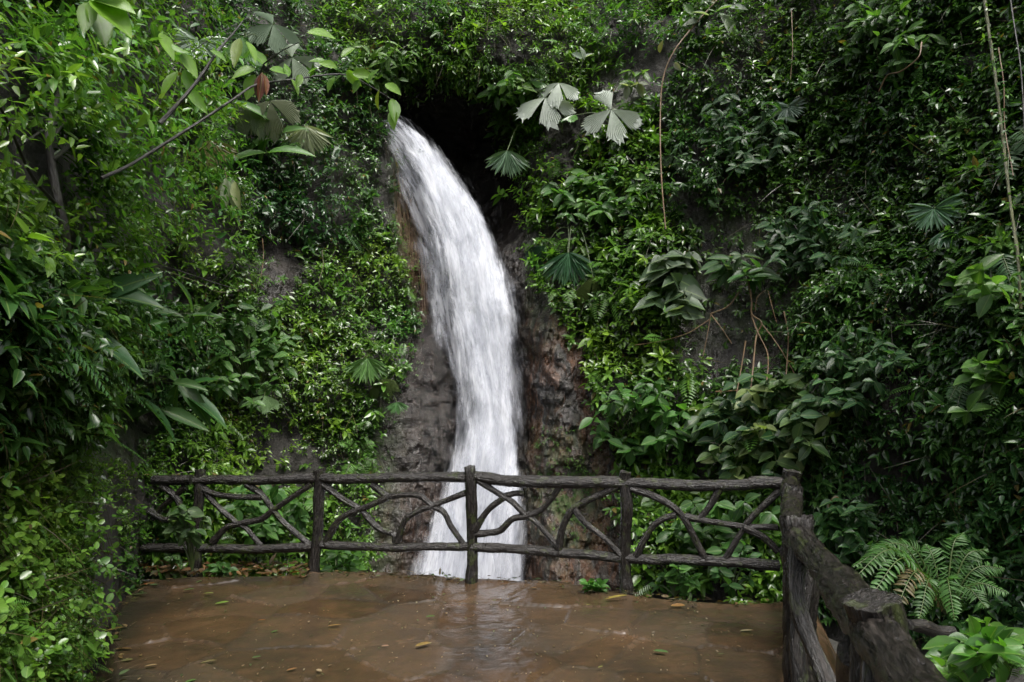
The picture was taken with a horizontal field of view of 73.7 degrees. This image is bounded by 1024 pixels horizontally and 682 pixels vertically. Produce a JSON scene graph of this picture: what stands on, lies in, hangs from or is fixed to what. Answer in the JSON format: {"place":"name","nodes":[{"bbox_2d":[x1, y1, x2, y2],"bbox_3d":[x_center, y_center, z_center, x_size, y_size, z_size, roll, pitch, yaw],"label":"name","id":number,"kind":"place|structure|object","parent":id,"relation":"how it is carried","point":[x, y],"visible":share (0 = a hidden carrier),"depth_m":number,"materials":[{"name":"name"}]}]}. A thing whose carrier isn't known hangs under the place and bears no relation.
{"place":"outdoors","nodes":[
{"label":"outdoors","id":0,"kind":"place"},
{"bbox_2d":[135,20,256,135],"bbox_3d":[-2.106,-1.840,4.583,0.728,0.965,0.336,3,-7,-22],"label":"overhanging branch","id":1,"kind":"object","parent":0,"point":[195,97],"visible":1,"depth_m":4.59,"materials":[{"name":"green plant"}]},
{"bbox_2d":[394,130,521,580],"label":"waterfall","id":2,"kind":"structure","parent":0,"point":[482,309],"depth_m":11.02,"materials":[{"name":"liquid"}]},
{"bbox_2d":[86,571,835,681],"bbox_3d":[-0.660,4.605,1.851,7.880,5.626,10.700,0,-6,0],"label":"paving","id":3,"kind":"structure","parent":0,"point":[361,608],"depth_m":5.07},
{"bbox_2d":[202,561,238,576],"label":"seedling","id":4,"kind":"object","parent":3,"relation":"on","point":[225,571],"visible":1,"depth_m":6.83,"materials":[{"name":"green plant"}]},
{"bbox_2d":[138,554,316,578],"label":"leaf litter","id":5,"kind":"object","parent":3,"relation":"on","point":[241,569],"visible":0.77,"depth_m":7.01,"materials":[{"name":"plant"}]},
{"bbox_2d":[164,553,182,568],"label":"plant","id":6,"kind":"object","parent":5,"relation":"on","point":[168,558],"visible":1,"depth_m":6.76,"materials":[{"name":"green plant"}]},
{"bbox_2d":[320,550,365,571],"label":"seedling","id":7,"kind":"object","parent":3,"relation":"on","point":[348,562],"visible":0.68,"depth_m":7.21,"materials":[{"name":"green plant"}]},
{"bbox_2d":[416,642,430,645],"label":"fallen leaf","id":8,"kind":"object","parent":3,"relation":"on","point":[421,643],"visible":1,"depth_m":4.79,"materials":[{"name":"yellow plant"}]},
{"bbox_2d":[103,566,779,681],"bbox_3d":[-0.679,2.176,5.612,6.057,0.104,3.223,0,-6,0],"label":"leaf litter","id":9,"kind":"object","parent":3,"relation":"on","point":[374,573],"visible":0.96,"depth_m":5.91,"materials":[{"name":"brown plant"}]},
{"bbox_2d":[140,465,783,594],"bbox_3d":[-0.698,1.835,6.737,6.441,1.213,0.325,-1,-6,10],"label":"rustic railing","id":10,"kind":"object","parent":3,"relation":"on","point":[625,484],"visible":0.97,"depth_m":6.72,"materials":[{"name":"brown wood"}]},
{"bbox_2d":[162,504,211,570],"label":"climbing plant","id":11,"kind":"object","parent":10,"relation":"attached to","point":[184,523],"visible":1,"depth_m":6.76,"materials":[{"name":"green plant"}]},
{"bbox_2d":[579,578,610,592],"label":"seedling","id":12,"kind":"object","parent":3,"relation":"on","point":[592,584],"visible":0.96,"depth_m":6.30,"materials":[{"name":"green plant"}]},
{"bbox_2d":[606,595,627,598],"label":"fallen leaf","id":13,"kind":"object","parent":3,"relation":"on","point":[616,596],"visible":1,"depth_m":6.04,"materials":[{"name":"yellow plant"}]},
{"bbox_2d":[710,540,761,597],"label":"seedling","id":14,"kind":"object","parent":3,"relation":"on","point":[729,587],"visible":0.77,"depth_m":6.64,"materials":[{"name":"green plant"}]},
{"bbox_2d":[779,468,947,681],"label":"rustic railing","id":15,"kind":"object","parent":3,"relation":"on","point":[876,643],"visible":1,"depth_m":2.50,"materials":[{"name":"brown wood"}]},
{"bbox_2d":[0,0,1023,681],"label":"cliff","id":16,"kind":"structure","parent":0,"point":[428,430],"depth_m":9.79,"materials":[{"name":"grey stone"}]},
{"bbox_2d":[0,220,233,513],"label":"bank undergrowth","id":17,"kind":"object","parent":16,"relation":"on","point":[30,347],"visible":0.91,"depth_m":4.00,"materials":[{"name":"green plant"}]},
{"bbox_2d":[77,273,164,395],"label":"strap plant","id":18,"kind":"object","parent":16,"relation":"on","point":[131,283],"visible":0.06,"depth_m":5.01,"materials":[{"name":"green plant"}]},
{"bbox_2d":[0,0,259,290],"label":"tree","id":19,"kind":"object","parent":16,"relation":"on","point":[77,83],"visible":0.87,"depth_m":4.44,"materials":[{"name":"green plant"}]},
{"bbox_2d":[76,0,135,47],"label":"lobed leaf","id":20,"kind":"object","parent":19,"relation":"attached to","point":[102,18],"visible":1,"depth_m":3.59,"materials":[{"name":"green plant"}]},
{"bbox_2d":[127,0,178,150],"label":"liana","id":21,"kind":"object","parent":19,"relation":"hanging from","point":[160,74],"visible":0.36,"depth_m":8.75,"materials":[{"name":"brown plant"}]},
{"bbox_2d":[125,255,248,295],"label":"twig","id":22,"kind":"object","parent":19,"relation":"attached to","point":[200,284],"visible":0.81,"depth_m":8.23,"materials":[{"name":"brown wood"}]},
{"bbox_2d":[209,158,240,210],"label":"dead leaf","id":23,"kind":"object","parent":19,"relation":"hanging from","point":[233,190],"visible":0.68,"depth_m":8.78,"materials":[{"name":"plant"}]},
{"bbox_2d":[100,28,400,179],"bbox_3d":[-1.869,-1.761,5.349,2.270,1.688,0.749,4,-8,-33],"label":"overhanging branch","id":24,"kind":"object","parent":19,"relation":"attached to","point":[249,85],"visible":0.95,"depth_m":5.56,"materials":[{"name":"green plant"}]},
{"bbox_2d":[254,72,269,101],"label":"dead leaf","id":25,"kind":"object","parent":24,"relation":"hanging from","point":[262,83],"visible":1,"depth_m":5.47,"materials":[{"name":"brown plant"}]},
{"bbox_2d":[0,0,264,442],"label":"bank foliage","id":26,"kind":"object","parent":16,"relation":"on","point":[13,209],"visible":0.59,"depth_m":5.27,"materials":[{"name":"green plant"}]},
{"bbox_2d":[111,303,162,384],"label":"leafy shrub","id":27,"kind":"object","parent":16,"relation":"attached to","point":[160,345],"depth_m":7.56,"materials":[{"name":"green plant"}]},
{"bbox_2d":[114,354,227,443],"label":"strap plant","id":28,"kind":"object","parent":16,"relation":"on","point":[203,407],"visible":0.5,"depth_m":7.96,"materials":[{"name":"green plant"}]},
{"bbox_2d":[141,25,226,134],"bbox_3d":[-4.386,-3.506,9.432,0.741,1.800,1.292,0,-6,0],"label":"fan palm","id":29,"kind":"object","parent":16,"relation":"on","point":[187,35],"visible":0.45,"depth_m":9.44,"materials":[{"name":"green plant"}]},
{"bbox_2d":[145,277,225,359],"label":"strap plant","id":30,"kind":"object","parent":16,"relation":"on","point":[202,313],"visible":0.59,"depth_m":8.21,"materials":[{"name":"green plant"}]},
{"bbox_2d":[181,304,217,323],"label":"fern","id":31,"kind":"object","parent":16,"relation":"on","point":[195,306],"visible":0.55,"depth_m":8.71,"materials":[{"name":"green plant"}]},
{"bbox_2d":[189,140,238,167],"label":"fan palm","id":32,"kind":"object","parent":16,"relation":"on","point":[215,151],"visible":0.63,"depth_m":9.13,"materials":[{"name":"green plant"}]},
{"bbox_2d":[206,300,302,413],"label":"leafy shrub","id":33,"kind":"object","parent":16,"relation":"on","point":[237,330],"visible":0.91,"depth_m":9.15,"materials":[{"name":"green plant"}]},
{"bbox_2d":[247,315,267,339],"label":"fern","id":34,"kind":"object","parent":16,"relation":"on","point":[259,321],"visible":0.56,"depth_m":9.49,"materials":[{"name":"green plant"}]},
{"bbox_2d":[224,100,300,142],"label":"fan palm","id":35,"kind":"object","parent":16,"relation":"on","point":[259,126],"visible":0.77,"depth_m":9.98,"materials":[{"name":"green plant"}]},
{"bbox_2d":[247,388,281,414],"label":"fan palm","id":36,"kind":"object","parent":16,"relation":"on","point":[270,403],"visible":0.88,"depth_m":9.03,"materials":[{"name":"green plant"}]},
{"bbox_2d":[218,484,312,543],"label":"leafy shrub","id":37,"kind":"object","parent":16,"relation":"on","point":[269,527],"visible":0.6,"depth_m":8.24,"materials":[{"name":"green plant"}]},
{"bbox_2d":[218,11,320,84],"bbox_3d":[-3.809,-4.635,10.527,1.549,1.357,0.784,6,-8,-41],"label":"fan palm","id":38,"kind":"object","parent":16,"relation":"on","point":[258,35],"visible":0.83,"depth_m":10.57,"materials":[{"name":"green plant"}]},
{"bbox_2d":[226,100,315,164],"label":"strap plant","id":39,"kind":"object","parent":16,"relation":"attached to","point":[261,144],"visible":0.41,"depth_m":10.04,"materials":[{"name":"green plant"}]},
{"bbox_2d":[132,219,426,588],"bbox_3d":[-3.131,0.939,9.525,1.872,6.030,5.002,-4,-7,29],"label":"hillside foliage","id":40,"kind":"object","parent":16,"relation":"on","point":[304,364],"visible":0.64,"depth_m":9.85,"materials":[{"name":"green plant"}]},
{"bbox_2d":[259,238,263,281],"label":"twig","id":41,"kind":"object","parent":40,"relation":"on","point":[263,257],"visible":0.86,"depth_m":9.94,"materials":[{"name":"brown wood"}]},
{"bbox_2d":[278,487,312,515],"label":"plant","id":42,"kind":"object","parent":16,"relation":"on","point":[296,489],"visible":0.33,"depth_m":9.08,"materials":[{"name":"green plant"}]},
{"bbox_2d":[279,125,332,157],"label":"fan palm","id":43,"kind":"object","parent":16,"relation":"on","point":[315,138],"visible":0.84,"depth_m":10.52,"materials":[{"name":"green plant"}]},
{"bbox_2d":[199,0,424,259],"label":"shade foliage","id":44,"kind":"object","parent":16,"relation":"on","point":[356,224],"visible":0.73,"depth_m":10.87,"materials":[{"name":"green plant"}]},
{"bbox_2d":[318,250,323,289],"bbox_3d":[-2.857,-1.072,10.283,0.072,0.655,0.227,1,-6,-8],"label":"liana","id":45,"kind":"object","parent":16,"relation":"hanging from","point":[322,270],"visible":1,"depth_m":10.27,"materials":[{"name":"plant"}]},
{"bbox_2d":[339,439,375,489],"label":"fern","id":46,"kind":"object","parent":16,"relation":"on","point":[359,467],"visible":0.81,"depth_m":10.03,"materials":[{"name":"green plant"}]},
{"bbox_2d":[317,35,418,96],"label":"leafy shrub","id":47,"kind":"object","parent":16,"relation":"on","point":[381,67],"visible":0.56,"depth_m":11.77,"materials":[{"name":"green plant"}]},
{"bbox_2d":[341,353,407,414],"bbox_3d":[-2.069,0.642,10.226,0.789,0.942,0.747,-3,-7,25],"label":"fan palm","id":48,"kind":"object","parent":16,"relation":"on","point":[364,368],"visible":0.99,"depth_m":10.22,"materials":[{"name":"green plant"}]},
{"bbox_2d":[394,163,426,313],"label":"rootlets","id":49,"kind":"object","parent":16,"relation":"hanging from","point":[411,244],"visible":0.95,"depth_m":11.90,"materials":[{"name":"brown plant"}]},
{"bbox_2d":[249,207,618,575],"bbox_3d":[-1.137,0.401,10.820,5.108,5.965,3.087,1,-7,-12],"label":"moss","id":50,"kind":"object","parent":16,"relation":"on","point":[537,444],"visible":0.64,"depth_m":10.42,"materials":[{"name":"green plant"}]},
{"bbox_2d":[306,0,688,179],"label":"brow foliage","id":51,"kind":"object","parent":16,"relation":"on","point":[456,71],"visible":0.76,"depth_m":12.11,"materials":[{"name":"green plant"}]},
{"bbox_2d":[469,66,535,144],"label":"leafy shrub","id":52,"kind":"object","parent":16,"relation":"attached to","point":[507,84],"visible":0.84,"depth_m":12.15,"materials":[{"name":"green plant"}]},
{"bbox_2d":[485,124,529,178],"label":"fan palm","id":53,"kind":"object","parent":16,"relation":"on","point":[511,162],"visible":0.98,"depth_m":11.61,"materials":[{"name":"green plant"}]},
{"bbox_2d":[515,78,580,132],"bbox_3d":[0.623,-4.131,11.945,1.188,1.174,0.489,-1,-6,10],"label":"fan palm","id":54,"kind":"object","parent":16,"relation":"on","point":[550,116],"visible":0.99,"depth_m":11.75,"materials":[{"name":"green plant"}]},
{"bbox_2d":[547,289,575,307],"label":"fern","id":55,"kind":"object","parent":16,"relation":"on","point":[567,294],"visible":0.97,"depth_m":10.44,"materials":[{"name":"green plant"}]},
{"bbox_2d":[522,225,615,307],"bbox_3d":[0.912,-1.169,11.009,1.479,1.500,0.966,0,-6,0],"label":"fan palm","id":56,"kind":"object","parent":16,"relation":"on","point":[564,267],"visible":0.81,"depth_m":10.63,"materials":[{"name":"green plant"}]},
{"bbox_2d":[572,47,591,87],"bbox_3d":[1.192,-4.707,11.762,0.391,0.655,0.270,-4,-8,32],"label":"arum","id":57,"kind":"object","parent":16,"relation":"on","point":[583,54],"visible":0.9,"depth_m":11.76,"materials":[{"name":"green plant"}]},
{"bbox_2d":[540,166,652,226],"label":"leafy shrub","id":58,"kind":"object","parent":16,"relation":"attached to","point":[599,214],"visible":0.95,"depth_m":11.00,"materials":[{"name":"green plant"}]},
{"bbox_2d":[558,90,642,144],"bbox_3d":[1.464,-3.627,11.369,1.431,1.076,0.693,-1,-6,10],"label":"fan palm","id":59,"kind":"object","parent":16,"relation":"on","point":[616,129],"visible":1,"depth_m":11.04,"materials":[{"name":"green plant"}]},
{"bbox_2d":[618,69,649,99],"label":"leafy shrub","id":60,"kind":"object","parent":16,"relation":"on","point":[630,85],"visible":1,"depth_m":11.28,"materials":[{"name":"green plant"}]},
{"bbox_2d":[579,379,692,465],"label":"leafy shrub","id":61,"kind":"object","parent":16,"relation":"on","point":[659,441],"visible":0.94,"depth_m":9.33,"materials":[{"name":"green plant"}]},
{"bbox_2d":[491,52,786,603],"bbox_3d":[1.801,-0.688,10.437,2.135,9.204,5.547,5,-8,-37],"label":"bright foliage","id":62,"kind":"object","parent":16,"relation":"attached to","point":[647,512],"visible":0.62,"depth_m":10.11,"materials":[{"name":"green plant"}]},
{"bbox_2d":[637,320,708,344],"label":"twig","id":63,"kind":"object","parent":62,"relation":"attached to","point":[677,336],"visible":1,"depth_m":9.43,"materials":[{"name":"brown wood"}]},
{"bbox_2d":[624,225,653,244],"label":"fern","id":64,"kind":"object","parent":16,"relation":"on","point":[627,235],"visible":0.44,"depth_m":10.49,"materials":[{"name":"green plant"}]},
{"bbox_2d":[633,250,707,327],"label":"leafy shrub","id":65,"kind":"object","parent":16,"relation":"on","point":[672,267],"visible":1,"depth_m":9.78,"materials":[{"name":"green plant"}]},
{"bbox_2d":[662,151,691,171],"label":"plant","id":66,"kind":"object","parent":16,"relation":"on","point":[669,161],"visible":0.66,"depth_m":10.63,"materials":[{"name":"green plant"}]},
{"bbox_2d":[658,0,747,228],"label":"liana","id":67,"kind":"object","parent":16,"relation":"hanging from","point":[726,19],"visible":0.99,"depth_m":10.76,"materials":[{"name":"brown plant"}]},
{"bbox_2d":[652,492,779,555],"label":"leafy shrub","id":68,"kind":"object","parent":16,"relation":"on","point":[719,545],"visible":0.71,"depth_m":8.17,"materials":[{"name":"green plant"}]},
{"bbox_2d":[699,251,783,293],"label":"leafy shrub","id":69,"kind":"object","parent":16,"relation":"on","point":[757,275],"visible":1,"depth_m":9.51,"materials":[{"name":"green plant"}]},
{"bbox_2d":[696,93,798,182],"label":"leafy shrub","id":70,"kind":"object","parent":16,"relation":"on","point":[736,137],"visible":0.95,"depth_m":9.90,"materials":[{"name":"green plant"}]},
{"bbox_2d":[703,277,793,392],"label":"exposed roots","id":71,"kind":"object","parent":16,"relation":"hanging from","point":[761,325],"visible":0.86,"depth_m":9.09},
{"bbox_2d":[683,373,841,479],"bbox_3d":[3.092,1.090,8.384,1.004,1.444,2.026,5,-8,-41],"label":"leafy shrub","id":72,"kind":"object","parent":16,"relation":"on","point":[797,453],"visible":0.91,"depth_m":8.29,"materials":[{"name":"green plant"}]},
{"bbox_2d":[757,97,806,143],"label":"fan palm","id":73,"kind":"object","parent":16,"relation":"on","point":[792,109],"visible":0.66,"depth_m":9.80,"materials":[{"name":"green plant"}]},
{"bbox_2d":[790,10,792,79],"bbox_3d":[4.112,-4.355,10.008,0.054,1.187,0.250,-5,-8,37],"label":"liana","id":74,"kind":"object","parent":16,"relation":"hanging from","point":[792,43],"visible":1,"depth_m":9.93,"materials":[{"name":"brown plant"}]},
{"bbox_2d":[754,195,878,279],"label":"leafy shrub","id":75,"kind":"object","parent":16,"relation":"attached to","point":[809,220],"visible":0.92,"depth_m":9.01,"materials":[{"name":"green plant"}]},
{"bbox_2d":[813,493,884,565],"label":"leafy shrub","id":76,"kind":"object","parent":16,"relation":"on","point":[852,543],"visible":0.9,"depth_m":7.51,"materials":[{"name":"green plant"}]},
{"bbox_2d":[794,321,912,417],"bbox_3d":[3.784,0.319,7.680,1.380,1.092,1.008,-5,-8,38],"label":"leafy shrub","id":77,"kind":"object","parent":16,"relation":"on","point":[846,397],"visible":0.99,"depth_m":7.58,"materials":[{"name":"green plant"}]},
{"bbox_2d":[826,0,947,79],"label":"leafy shrub","id":78,"kind":"object","parent":16,"relation":"attached to","point":[871,26],"visible":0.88,"depth_m":8.68,"materials":[{"name":"green plant"}]},
{"bbox_2d":[777,408,1023,677],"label":"foliage","id":79,"kind":"object","parent":16,"relation":"on","point":[1005,511],"visible":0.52,"depth_m":6.75,"materials":[{"name":"green plant"}]},
{"bbox_2d":[879,42,922,91],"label":"twig","id":80,"kind":"object","parent":16,"relation":"on","point":[904,68],"visible":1,"depth_m":8.22,"materials":[{"name":"wood"}]},
{"bbox_2d":[903,191,966,248],"bbox_3d":[4.637,-1.260,7.516,0.521,0.645,0.615,0,-6,0],"label":"fan palm","id":81,"kind":"object","parent":16,"relation":"on","point":[938,214],"visible":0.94,"depth_m":7.39,"materials":[{"name":"green plant"}]},
{"bbox_2d":[947,390,994,424],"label":"sapling","id":82,"kind":"object","parent":16,"relation":"on","point":[972,405],"visible":0.99,"depth_m":6.19,"materials":[{"name":"green plant"}]},
{"bbox_2d":[945,383,999,421],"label":"plant","id":83,"kind":"object","parent":16,"relation":"on","point":[963,387],"visible":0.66,"depth_m":6.43,"materials":[{"name":"green plant"}]},
{"bbox_2d":[938,254,1017,318],"bbox_3d":[4.464,-0.467,6.592,0.535,0.604,1.133,-1,-6,9],"label":"sapling","id":84,"kind":"object","parent":16,"relation":"on","point":[978,288],"visible":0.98,"depth_m":6.36,"materials":[{"name":"green plant"}]},
{"bbox_2d":[953,350,1018,402],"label":"sapling","id":85,"kind":"object","parent":16,"relation":"on","point":[988,374],"visible":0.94,"depth_m":6.20,"materials":[{"name":"green plant"}]},
{"bbox_2d":[961,251,1020,314],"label":"plant","id":86,"kind":"object","parent":16,"relation":"on","point":[1012,268],"visible":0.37,"depth_m":6.44,"materials":[{"name":"green plant"}]},
{"bbox_2d":[970,0,1023,309],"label":"liana","id":87,"kind":"object","parent":16,"relation":"hanging from","point":[1018,272],"visible":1,"depth_m":6.36,"materials":[{"name":"brown plant"}]},
{"bbox_2d":[998,47,1013,175],"bbox_3d":[4.832,-2.278,6.692,0.032,1.551,0.621,-5,-8,35],"label":"liana","id":88,"kind":"object","parent":16,"relation":"hanging from","point":[1004,111],"visible":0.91,"depth_m":6.79,"materials":[{"name":"brown plant"}]},
{"bbox_2d":[993,130,1023,179],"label":"fern","id":89,"kind":"object","parent":16,"relation":"on","point":[1018,145],"visible":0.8,"depth_m":6.81,"materials":[{"name":"green plant"}]},
{"bbox_2d":[1010,0,1023,126],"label":"liana","id":90,"kind":"object","parent":16,"relation":"hanging from","point":[1012,13],"visible":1,"depth_m":6.62,"materials":[{"name":"brown plant"}]},
{"bbox_2d":[648,564,702,598],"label":"seedling","id":91,"kind":"object","parent":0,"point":[680,580],"visible":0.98,"depth_m":6.32,"materials":[{"name":"green plant"}]},
{"bbox_2d":[829,638,1023,681],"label":"ground","id":92,"kind":"structure","parent":0,"point":[1013,678],"depth_m":4.64,"materials":[{"name":"soil"}]},
{"bbox_2d":[0,435,193,681],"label":"bank creeper","id":93,"kind":"object","parent":92,"relation":"on","point":[33,625],"visible":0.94,"depth_m":3.97,"materials":[{"name":"green plant"}]},
{"bbox_2d":[852,532,1008,619],"bbox_3d":[2.639,1.526,4.272,1.312,0.519,0.572,4,-8,-35],"label":"fern","id":94,"kind":"object","parent":92,"relation":"on","point":[942,596],"visible":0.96,"depth_m":4.30,"materials":[{"name":"green plant"}]},
{"bbox_2d":[908,619,956,637],"bbox_3d":[2.334,1.607,3.813,0.339,0.134,0.088,2,-7,-19],"label":"fallen log","id":95,"kind":"object","parent":92,"relation":"on","point":[928,628],"visible":0.8,"depth_m":3.77,"materials":[{"name":"grey wood"}]},
{"bbox_2d":[922,615,1023,681],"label":"leafy plant","id":96,"kind":"object","parent":92,"relation":"on","point":[975,653],"visible":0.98,"depth_m":2.97,"materials":[{"name":"green plant"}]},
{"bbox_2d":[990,656,1023,679],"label":"plant","id":97,"kind":"object","parent":92,"relation":"on","point":[1004,662],"visible":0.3,"depth_m":3.20,"materials":[{"name":"green plant"}]}
]}

